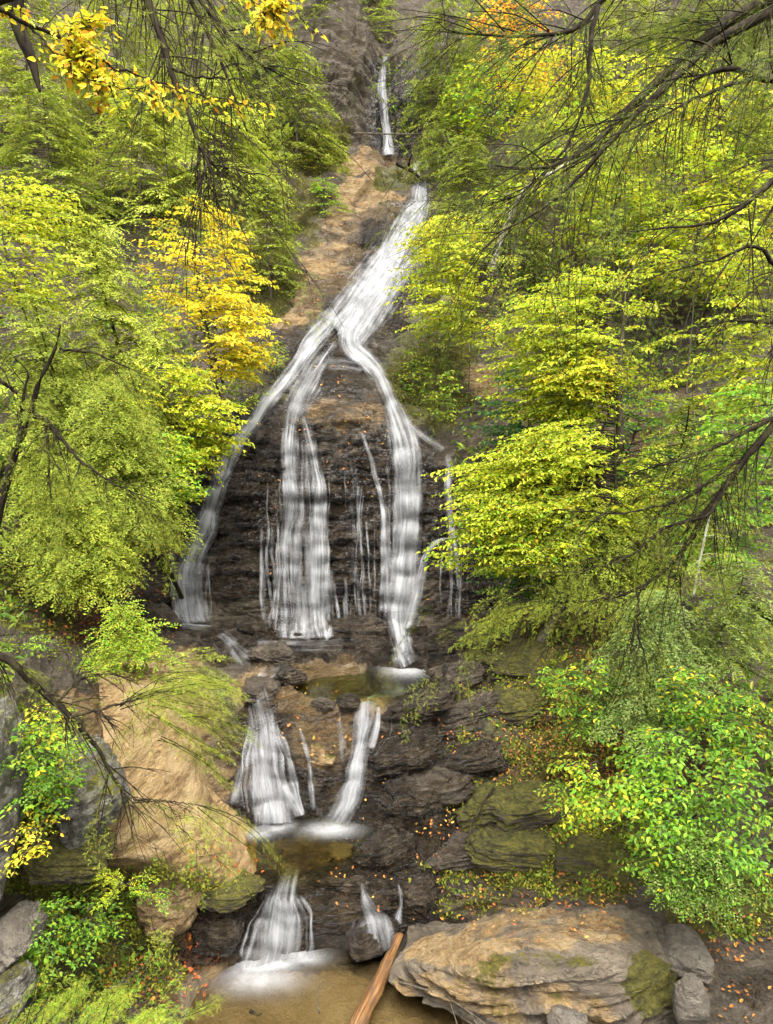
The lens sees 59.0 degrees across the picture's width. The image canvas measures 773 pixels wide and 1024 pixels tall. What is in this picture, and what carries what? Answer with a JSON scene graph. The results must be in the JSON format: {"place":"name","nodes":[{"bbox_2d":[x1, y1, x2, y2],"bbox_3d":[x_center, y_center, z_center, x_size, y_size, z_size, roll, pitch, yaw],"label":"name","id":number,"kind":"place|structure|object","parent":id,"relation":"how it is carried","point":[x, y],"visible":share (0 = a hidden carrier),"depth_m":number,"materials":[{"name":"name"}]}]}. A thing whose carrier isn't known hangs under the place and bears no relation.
{"place":"outdoors","nodes":[
{"label":"outdoors","id":0,"kind":"place"},
{"bbox_2d":[0,0,772,1023],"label":"terrain","id":1,"kind":"structure","parent":0,"point":[232,586],"depth_m":16.37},
{"bbox_2d":[0,693,28,900],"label":"rock","id":2,"kind":"object","parent":1,"relation":"on","point":[9,792],"visible":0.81,"depth_m":6.63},
{"bbox_2d":[0,959,37,1023],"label":"rock","id":3,"kind":"object","parent":1,"relation":"on","point":[17,980],"visible":0.94,"depth_m":6.12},
{"bbox_2d":[0,899,47,974],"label":"rock","id":4,"kind":"object","parent":1,"relation":"on","point":[17,934],"visible":0.95,"depth_m":6.58,"materials":[{"name":"stone"}]},
{"bbox_2d":[0,221,95,405],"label":"beech tree","id":5,"kind":"object","parent":1,"relation":"on","point":[22,238],"visible":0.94,"depth_m":13.17,"materials":[{"name":"green plant"}]},
{"bbox_2d":[0,171,95,348],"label":"beech tree","id":6,"kind":"object","parent":1,"relation":"on","point":[23,207],"visible":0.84,"depth_m":14.43,"materials":[{"name":"green plant"}]},
{"bbox_2d":[0,0,106,183],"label":"hemlock tree","id":7,"kind":"object","parent":1,"relation":"on","point":[4,60],"visible":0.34,"depth_m":22.70,"materials":[{"name":"green plant"}]},
{"bbox_2d":[0,715,106,828],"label":"maple shrub","id":8,"kind":"object","parent":1,"relation":"on","point":[59,788],"visible":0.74,"depth_m":6.88,"materials":[{"name":"green plant"}]},
{"bbox_2d":[14,892,102,988],"bbox_3d":[-3.445,5.082,7.914,0.803,2.499,2.761,0,6,0],"label":"maple shrub","id":9,"kind":"object","parent":1,"relation":"on","point":[53,951],"visible":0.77,"depth_m":6.88,"materials":[{"name":"green plant"}]},
{"bbox_2d":[0,292,124,498],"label":"hemlock tree","id":10,"kind":"object","parent":1,"relation":"on","point":[78,384],"visible":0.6,"depth_m":12.90,"materials":[{"name":"green plant"}]},
{"bbox_2d":[0,69,130,258],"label":"hemlock tree","id":11,"kind":"object","parent":1,"relation":"on","point":[49,172],"visible":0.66,"depth_m":19.90,"materials":[{"name":"green plant"}]},
{"bbox_2d":[17,830,115,884],"bbox_3d":[-3.611,3.883,7.698,1.010,0.348,1.000,14,6,-1],"label":"rock","id":12,"kind":"object","parent":1,"relation":"on","point":[73,865],"visible":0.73,"depth_m":7.48,"materials":[{"name":"stone"}]},
{"bbox_2d":[0,450,149,623],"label":"hemlock tree","id":13,"kind":"object","parent":1,"relation":"on","point":[22,529],"visible":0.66,"depth_m":11.19,"materials":[{"name":"green plant"}]},
{"bbox_2d":[3,210,175,415],"bbox_3d":[-6.447,-4.262,15.277,4.036,4.492,3.810,5,8,40],"label":"hemlock tree","id":14,"kind":"object","parent":1,"relation":"on","point":[116,306],"visible":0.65,"depth_m":14.94,"materials":[{"name":"green plant"}]},
{"bbox_2d":[22,510,158,629],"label":"hemlock tree","id":15,"kind":"object","parent":1,"relation":"on","point":[98,533],"visible":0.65,"depth_m":11.46,"materials":[{"name":"green plant"}]},
{"bbox_2d":[53,734,130,848],"bbox_3d":[-3.530,3.371,8.182,0.850,1.274,1.300,-2,6,-15],"label":"rock","id":16,"kind":"object","parent":1,"relation":"on","point":[73,829],"visible":0.61,"depth_m":7.82,"materials":[{"name":"stone"}]},
{"bbox_2d":[57,889,142,979],"bbox_3d":[-3.246,5.249,8.249,0.764,2.007,2.328,0,6,0],"label":"maple shrub","id":17,"kind":"object","parent":1,"relation":"on","point":[97,936],"visible":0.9,"depth_m":7.52,"materials":[{"name":"green plant"}]},
{"bbox_2d":[0,321,200,600],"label":"hemlock tree","id":18,"kind":"object","parent":1,"relation":"on","point":[22,431],"visible":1,"depth_m":8.46,"materials":[{"name":"green plant"}]},
{"bbox_2d":[4,382,203,573],"bbox_3d":[-4.846,-0.229,13.415,3.368,4.497,4.593,3,7,29],"label":"hemlock tree","id":19,"kind":"object","parent":1,"relation":"on","point":[118,456],"visible":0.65,"depth_m":12.26,"materials":[{"name":"green plant"}]},
{"bbox_2d":[44,0,184,157],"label":"hemlock tree","id":20,"kind":"object","parent":1,"relation":"on","point":[116,61],"visible":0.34,"depth_m":24.31,"materials":[{"name":"green plant"}]},
{"bbox_2d":[6,928,225,1023],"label":"hemlock tree","id":21,"kind":"object","parent":1,"relation":"on","point":[51,1009],"visible":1,"depth_m":6.00,"materials":[{"name":"green plant"}]},
{"bbox_2d":[74,599,190,682],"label":"hemlock tree","id":22,"kind":"object","parent":1,"relation":"on","point":[139,650],"visible":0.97,"depth_m":10.74,"materials":[{"name":"green plant"}]},
{"bbox_2d":[66,71,207,238],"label":"hemlock tree","id":23,"kind":"object","parent":1,"relation":"on","point":[139,178],"visible":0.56,"depth_m":21.29,"materials":[{"name":"green plant"}]},
{"bbox_2d":[0,633,286,978],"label":"hemlock tree","id":24,"kind":"object","parent":1,"relation":"on","point":[34,684],"visible":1,"depth_m":6.78,"materials":[{"name":"green plant"}]},
{"bbox_2d":[107,466,194,598],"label":"hemlock tree","id":25,"kind":"object","parent":1,"relation":"on","point":[178,589],"visible":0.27,"depth_m":12.87,"materials":[{"name":"green plant"}]},
{"bbox_2d":[101,315,214,465],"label":"hemlock tree","id":26,"kind":"object","parent":1,"relation":"on","point":[160,359],"visible":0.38,"depth_m":14.34,"materials":[{"name":"green plant"}]},
{"bbox_2d":[0,0,327,126],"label":"beech tree","id":27,"kind":"object","parent":1,"relation":"on","point":[73,64],"visible":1,"depth_m":3.63,"materials":[{"name":"yellow plant"}]},
{"bbox_2d":[135,877,202,943],"bbox_3d":[-2.922,5.195,9.244,0.835,0.892,1.000,0,6,0],"label":"rock","id":28,"kind":"object","parent":1,"relation":"on","point":[181,915],"visible":0.73,"depth_m":8.93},
{"bbox_2d":[95,660,256,886],"bbox_3d":[-3.294,3.957,10.807,2.283,3.372,4.824,-3,7,-24],"label":"rock slab","id":29,"kind":"object","parent":1,"relation":"on","point":[185,782],"visible":0.65,"depth_m":9.40,"materials":[{"name":"stone"}]},
{"bbox_2d":[135,430,217,553],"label":"beech tree","id":30,"kind":"object","parent":1,"relation":"on","point":[180,444],"visible":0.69,"depth_m":13.55,"materials":[{"name":"green plant"}]},
{"bbox_2d":[113,0,261,158],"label":"hemlock tree","id":31,"kind":"object","parent":1,"relation":"on","point":[189,45],"visible":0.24,"depth_m":24.44,"materials":[{"name":"green plant"}]},
{"bbox_2d":[119,364,257,502],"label":"beech tree","id":32,"kind":"object","parent":1,"relation":"on","point":[201,444],"visible":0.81,"depth_m":14.02,"materials":[{"name":"green plant"}]},
{"bbox_2d":[132,195,278,385],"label":"beech tree","id":33,"kind":"object","parent":1,"relation":"on","point":[204,262],"visible":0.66,"depth_m":15.08,"materials":[{"name":"yellow plant"}]},
{"bbox_2d":[186,908,244,956],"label":"rock","id":34,"kind":"object","parent":1,"relation":"on","point":[216,934],"visible":0.61,"depth_m":9.44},
{"bbox_2d":[130,68,303,230],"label":"hemlock tree","id":35,"kind":"object","parent":1,"relation":"on","point":[238,150],"visible":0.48,"depth_m":22.12,"materials":[{"name":"green plant"}]},
{"bbox_2d":[155,283,289,425],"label":"beech tree","id":36,"kind":"object","parent":1,"relation":"on","point":[240,355],"visible":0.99,"depth_m":14.66,"materials":[{"name":"yellow plant"}]},
{"bbox_2d":[197,868,264,912],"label":"rock","id":37,"kind":"object","parent":1,"relation":"on","point":[231,898],"visible":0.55,"depth_m":9.46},
{"bbox_2d":[45,0,418,345],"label":"hemlock tree","id":38,"kind":"object","parent":1,"relation":"on","point":[151,11],"visible":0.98,"depth_m":6.55,"materials":[{"name":"green plant"}]},
{"bbox_2d":[192,0,318,123],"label":"hemlock tree","id":39,"kind":"object","parent":1,"relation":"on","point":[243,22],"visible":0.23,"depth_m":25.16,"materials":[{"name":"green plant"}]},
{"bbox_2d":[224,173,307,298],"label":"hemlock tree","id":40,"kind":"object","parent":1,"relation":"on","point":[267,245],"visible":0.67,"depth_m":20.23,"materials":[{"name":"green plant"}]},
{"bbox_2d":[234,699,312,833],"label":"waterfall","id":41,"kind":"structure","parent":1,"relation":"on","point":[272,806],"depth_m":11.26,"materials":[{"name":"liquid"}]},
{"bbox_2d":[240,35,355,175],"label":"hemlock tree","id":42,"kind":"object","parent":1,"relation":"on","point":[308,101],"visible":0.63,"depth_m":24.07,"materials":[{"name":"green plant"}]},
{"bbox_2d":[171,309,461,651],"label":"waterfall","id":43,"kind":"structure","parent":1,"relation":"on","point":[186,604],"depth_m":16.35,"materials":[{"name":"liquid"}]},
{"bbox_2d":[328,162,427,340],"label":"waterfall","id":44,"kind":"structure","parent":1,"relation":"on","point":[370,293],"depth_m":20.51,"materials":[{"name":"liquid"}]},
{"bbox_2d":[351,824,416,873],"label":"rock","id":45,"kind":"object","parent":1,"relation":"on","point":[389,848],"visible":0.99,"depth_m":10.53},
{"bbox_2d":[0,0,772,891],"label":"undergrowth","id":46,"kind":"object","parent":1,"relation":"on","point":[558,670],"visible":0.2,"depth_m":18.76,"materials":[{"name":"green plant"}]},
{"bbox_2d":[0,128,772,1023],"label":"moss","id":47,"kind":"object","parent":1,"relation":"on","point":[598,830],"visible":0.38,"depth_m":9.84,"materials":[{"name":"green plant"}]},
{"bbox_2d":[3,127,772,1017],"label":"ground cover","id":48,"kind":"object","parent":1,"relation":"on","point":[101,969],"visible":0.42,"depth_m":9.24,"materials":[{"name":"green plant"}]},
{"bbox_2d":[368,730,442,777],"bbox_3d":[0.361,4.274,11.986,1.366,0.569,1.000,-14,6,1],"label":"rock","id":49,"kind":"object","parent":1,"relation":"on","point":[419,751],"visible":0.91,"depth_m":11.70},
{"bbox_2d":[381,870,438,920],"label":"rock","id":50,"kind":"object","parent":1,"relation":"on","point":[415,897],"visible":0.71,"depth_m":10.13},
{"bbox_2d":[378,777,448,822],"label":"rock","id":51,"kind":"object","parent":1,"relation":"on","point":[399,798],"visible":0.87,"depth_m":11.15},
{"bbox_2d":[381,686,458,723],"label":"rock","id":52,"kind":"object","parent":1,"relation":"on","point":[445,698],"visible":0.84,"depth_m":12.29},
{"bbox_2d":[404,766,475,804],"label":"rock","id":53,"kind":"object","parent":1,"relation":"on","point":[455,787],"visible":0.53,"depth_m":11.39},
{"bbox_2d":[392,0,505,161],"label":"hemlock tree","id":54,"kind":"object","parent":1,"relation":"on","point":[446,58],"visible":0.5,"depth_m":25.41,"materials":[{"name":"green plant"}]},
{"bbox_2d":[400,68,500,189],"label":"hemlock tree","id":55,"kind":"object","parent":1,"relation":"on","point":[432,143],"visible":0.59,"depth_m":23.64,"materials":[{"name":"green plant"}]},
{"bbox_2d":[382,219,532,447],"bbox_3d":[1.674,-4.236,17.039,3.685,5.840,2.938,3,7,27],"label":"beech tree","id":56,"kind":"object","parent":1,"relation":"on","point":[417,309],"visible":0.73,"depth_m":16.90,"materials":[{"name":"green plant"}]},
{"bbox_2d":[425,127,502,248],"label":"hemlock tree","id":57,"kind":"object","parent":1,"relation":"on","point":[453,182],"visible":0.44,"depth_m":21.50,"materials":[{"name":"green plant"}]},
{"bbox_2d":[432,738,508,777],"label":"rock","id":58,"kind":"object","parent":1,"relation":"on","point":[482,758],"visible":0.56,"depth_m":11.70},
{"bbox_2d":[439,691,501,732],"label":"rock","id":59,"kind":"object","parent":1,"relation":"on","point":[456,713],"visible":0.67,"depth_m":12.50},
{"bbox_2d":[452,781,515,832],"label":"rock","id":60,"kind":"object","parent":1,"relation":"on","point":[500,795],"visible":0.68,"depth_m":11.00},
{"bbox_2d":[439,54,547,205],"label":"beech tree","id":61,"kind":"object","parent":1,"relation":"on","point":[493,116],"visible":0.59,"depth_m":22.60,"materials":[{"name":"green plant"}]},
{"bbox_2d":[427,0,569,133],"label":"hemlock tree","id":62,"kind":"object","parent":1,"relation":"on","point":[480,13],"visible":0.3,"depth_m":26.18,"materials":[{"name":"green plant"}]},
{"bbox_2d":[416,481,600,591],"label":"beech tree","id":63,"kind":"object","parent":1,"relation":"on","point":[501,556],"visible":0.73,"depth_m":12.98,"materials":[{"name":"green plant"}]},
{"bbox_2d":[463,825,558,872],"bbox_3d":[2.159,5.236,10.766,2.056,0.473,1.100,4,6,0],"label":"rock","id":64,"kind":"object","parent":1,"relation":"on","point":[492,848],"visible":0.69,"depth_m":10.38,"materials":[{"name":"stone"}]},
{"bbox_2d":[461,178,573,292],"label":"hemlock tree","id":65,"kind":"object","parent":1,"relation":"on","point":[531,220],"visible":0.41,"depth_m":20.65,"materials":[{"name":"green plant"}]},
{"bbox_2d":[479,638,561,681],"bbox_3d":[2.798,3.068,13.997,1.865,0.817,1.500,-1,6,-8],"label":"rock","id":66,"kind":"object","parent":1,"relation":"on","point":[527,660],"visible":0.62,"depth_m":13.62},
{"bbox_2d":[496,687,548,726],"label":"rock","id":67,"kind":"object","parent":1,"relation":"on","point":[521,704],"visible":0.65,"depth_m":12.54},
{"bbox_2d":[491,780,576,833],"bbox_3d":[2.341,4.777,11.181,1.561,0.571,1.200,-8,6,1],"label":"rock","id":68,"kind":"object","parent":1,"relation":"on","point":[521,810],"visible":0.84,"depth_m":10.79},
{"bbox_2d":[389,904,681,1023],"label":"layered boulder","id":69,"kind":"object","parent":1,"relation":"on","point":[620,972],"visible":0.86,"depth_m":8.47,"materials":[{"name":"stone"}]},
{"bbox_2d":[314,0,772,443],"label":"hemlock tree","id":70,"kind":"object","parent":1,"relation":"on","point":[709,41],"visible":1,"depth_m":6.46,"materials":[{"name":"green plant"}]},
{"bbox_2d":[318,610,772,1022],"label":"leaf litter","id":71,"kind":"object","parent":1,"relation":"on","point":[702,931],"visible":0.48,"depth_m":11.04,"materials":[{"name":"orange plant"}]},
{"bbox_2d":[421,417,684,556],"bbox_3d":[3.231,-0.468,13.651,5.118,2.836,3.175,0,6,0],"label":"beech tree","id":72,"kind":"object","parent":1,"relation":"on","point":[542,468],"visible":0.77,"depth_m":13.21,"materials":[{"name":"green plant"}]},
{"bbox_2d":[495,29,631,261],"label":"beech tree","id":73,"kind":"object","parent":1,"relation":"on","point":[535,93],"visible":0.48,"depth_m":21.52,"materials":[{"name":"green plant"}]},
{"bbox_2d":[496,101,643,299],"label":"beech tree","id":74,"kind":"object","parent":1,"relation":"on","point":[556,151],"visible":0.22,"depth_m":19.78,"materials":[{"name":"green plant"}]},
{"bbox_2d":[510,349,638,476],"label":"beech tree","id":75,"kind":"object","parent":1,"relation":"on","point":[602,387],"visible":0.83,"depth_m":14.11,"materials":[{"name":"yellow plant"}]},
{"bbox_2d":[533,751,615,834],"bbox_3d":[2.563,4.273,9.977,1.090,2.274,2.414,0,6,0],"label":"maple shrub","id":76,"kind":"object","parent":1,"relation":"on","point":[579,771],"visible":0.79,"depth_m":9.21,"materials":[{"name":"green plant"}]},
{"bbox_2d":[456,263,699,451],"bbox_3d":[4.128,-3.312,14.849,5.174,3.981,3.190,0,6,0],"label":"beech tree","id":77,"kind":"object","parent":1,"relation":"on","point":[574,408],"visible":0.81,"depth_m":14.52,"materials":[{"name":"green plant"}]},
{"bbox_2d":[390,356,772,743],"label":"hemlock tree","id":78,"kind":"object","parent":1,"relation":"on","point":[709,509],"visible":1,"depth_m":7.89,"materials":[{"name":"green plant"}]},
{"bbox_2d":[547,656,638,746],"bbox_3d":[2.998,3.341,11.072,1.304,2.317,2.185,-3,7,-23],"label":"maple shrub","id":79,"kind":"object","parent":1,"relation":"on","point":[575,711],"visible":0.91,"depth_m":10.58,"materials":[{"name":"green plant"}]},
{"bbox_2d":[554,833,645,885],"bbox_3d":[3.227,5.283,10.447,1.536,0.682,1.077,2,6,17],"label":"rock","id":80,"kind":"object","parent":1,"relation":"on","point":[586,853],"visible":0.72,"depth_m":10.15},
{"bbox_2d":[526,507,696,618],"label":"hemlock tree","id":81,"kind":"object","parent":1,"relation":"on","point":[620,563],"visible":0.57,"depth_m":13.49,"materials":[{"name":"green plant"}]},
{"bbox_2d":[565,764,659,831],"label":"maple shrub","id":82,"kind":"object","parent":1,"relation":"on","point":[620,788],"visible":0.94,"depth_m":8.61,"materials":[{"name":"green plant"}]},
{"bbox_2d":[543,166,695,377],"bbox_3d":[6.310,-6.402,18.953,3.785,5.905,3.493,0,6,0],"label":"beech tree","id":83,"kind":"object","parent":1,"relation":"on","point":[601,226],"visible":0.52,"depth_m":18.62,"materials":[{"name":"green plant"}]},
{"bbox_2d":[559,0,707,122],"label":"hemlock tree","id":84,"kind":"object","parent":1,"relation":"on","point":[610,21],"visible":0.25,"depth_m":26.24,"materials":[{"name":"green plant"}]},
{"bbox_2d":[575,391,711,485],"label":"maple sapling","id":85,"kind":"object","parent":1,"relation":"on","point":[636,429],"visible":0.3,"depth_m":15.90,"materials":[{"name":"green plant"}]},
{"bbox_2d":[605,723,711,798],"bbox_3d":[3.553,3.907,9.816,1.236,2.340,2.669,0,6,0],"label":"maple shrub","id":86,"kind":"object","parent":1,"relation":"on","point":[664,768],"visible":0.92,"depth_m":8.89,"materials":[{"name":"green plant"}]},
{"bbox_2d":[552,587,772,788],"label":"hemlock tree","id":87,"kind":"object","parent":1,"relation":"on","point":[625,704],"visible":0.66,"depth_m":10.35,"materials":[{"name":"green plant"}]},
{"bbox_2d":[581,40,744,295],"bbox_3d":[7.965,-10.157,20.977,4.678,7.415,3.883,-2,6,-21],"label":"beech tree","id":88,"kind":"object","parent":1,"relation":"on","point":[638,87],"visible":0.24,"depth_m":20.64,"materials":[{"name":"green plant"}]},
{"bbox_2d":[617,820,716,900],"bbox_3d":[3.747,4.837,9.027,1.146,1.873,2.095,3,7,28],"label":"maple shrub","id":89,"kind":"object","parent":1,"relation":"on","point":[655,855],"visible":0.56,"depth_m":8.42,"materials":[{"name":"green plant"}]},
{"bbox_2d":[563,152,772,433],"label":"hemlock tree","id":90,"kind":"object","parent":1,"relation":"on","point":[752,198],"visible":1,"depth_m":5.62,"materials":[{"name":"green plant"}]},
{"bbox_2d":[615,779,734,857],"bbox_3d":[3.840,4.419,9.113,1.403,2.026,2.260,4,7,36],"label":"maple shrub","id":91,"kind":"object","parent":1,"relation":"on","point":[653,821],"visible":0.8,"depth_m":8.54,"materials":[{"name":"green plant"}]},
{"bbox_2d":[590,123,767,344],"bbox_3d":[8.027,-7.610,19.390,5.139,6.168,4.049,0,6,0],"label":"beech tree","id":92,"kind":"object","parent":1,"relation":"on","point":[699,200],"visible":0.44,"depth_m":18.70,"materials":[{"name":"green plant"}]},
{"bbox_2d":[657,923,714,983],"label":"rock","id":93,"kind":"object","parent":1,"relation":"on","point":[685,949],"visible":0.87,"depth_m":8.69,"materials":[{"name":"stone"}]},
{"bbox_2d":[671,972,709,1023],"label":"rock","id":94,"kind":"object","parent":1,"relation":"on","point":[690,1000],"visible":1,"depth_m":7.89,"materials":[{"name":"stone"}]},
{"bbox_2d":[609,203,772,393],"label":"beech tree","id":95,"kind":"object","parent":1,"relation":"on","point":[675,252],"visible":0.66,"depth_m":17.71,"materials":[{"name":"green plant"}]},
{"bbox_2d":[618,394,766,560],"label":"hemlock tree","id":96,"kind":"object","parent":1,"relation":"on","point":[679,452],"visible":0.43,"depth_m":14.17,"materials":[{"name":"green plant"}]},
{"bbox_2d":[649,665,744,754],"bbox_3d":[4.364,3.371,10.508,1.164,2.485,2.746,0,6,0],"label":"maple shrub","id":97,"kind":"object","parent":1,"relation":"on","point":[687,709],"visible":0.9,"depth_m":9.57,"materials":[{"name":"green plant"}]},
{"bbox_2d":[636,826,772,941],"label":"hemlock sapling","id":98,"kind":"object","parent":1,"relation":"on","point":[715,872],"visible":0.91,"depth_m":8.14,"materials":[{"name":"green plant"}]},
{"bbox_2d":[646,431,772,591],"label":"tree","id":99,"kind":"object","parent":1,"relation":"on","point":[749,517],"visible":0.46,"depth_m":12.72,"materials":[{"name":"green plant"}]},
{"bbox_2d":[665,554,772,713],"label":"hemlock tree","id":100,"kind":"object","parent":1,"relation":"on","point":[745,647],"visible":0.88,"depth_m":10.39,"materials":[{"name":"green plant"}]},
{"bbox_2d":[666,160,772,368],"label":"beech tree","id":101,"kind":"object","parent":1,"relation":"on","point":[758,210],"visible":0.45,"depth_m":18.13,"materials":[{"name":"green plant"}]},
{"bbox_2d":[668,757,772,845],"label":"maple shrub","id":102,"kind":"object","parent":1,"relation":"on","point":[726,789],"visible":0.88,"depth_m":8.52,"materials":[{"name":"green plant"}]},
{"bbox_2d":[669,379,772,584],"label":"beech tree","id":103,"kind":"object","parent":1,"relation":"on","point":[765,450],"visible":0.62,"depth_m":11.91,"materials":[{"name":"green plant"}]},
{"bbox_2d":[677,236,772,482],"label":"beech tree","id":104,"kind":"object","parent":1,"relation":"on","point":[747,328],"visible":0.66,"depth_m":13.34,"materials":[{"name":"green plant"}]},
{"bbox_2d":[685,84,772,323],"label":"hemlock tree","id":105,"kind":"object","parent":1,"relation":"on","point":[760,150],"visible":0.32,"depth_m":19.04,"materials":[{"name":"green plant"}]},
{"bbox_2d":[690,681,772,781],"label":"maple shrub","id":106,"kind":"object","parent":1,"relation":"on","point":[738,745],"visible":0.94,"depth_m":9.18,"materials":[{"name":"green plant"}]},
{"bbox_2d":[694,797,772,890],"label":"maple shrub","id":107,"kind":"object","parent":1,"relation":"on","point":[743,849],"visible":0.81,"depth_m":8.20,"materials":[{"name":"green plant"}]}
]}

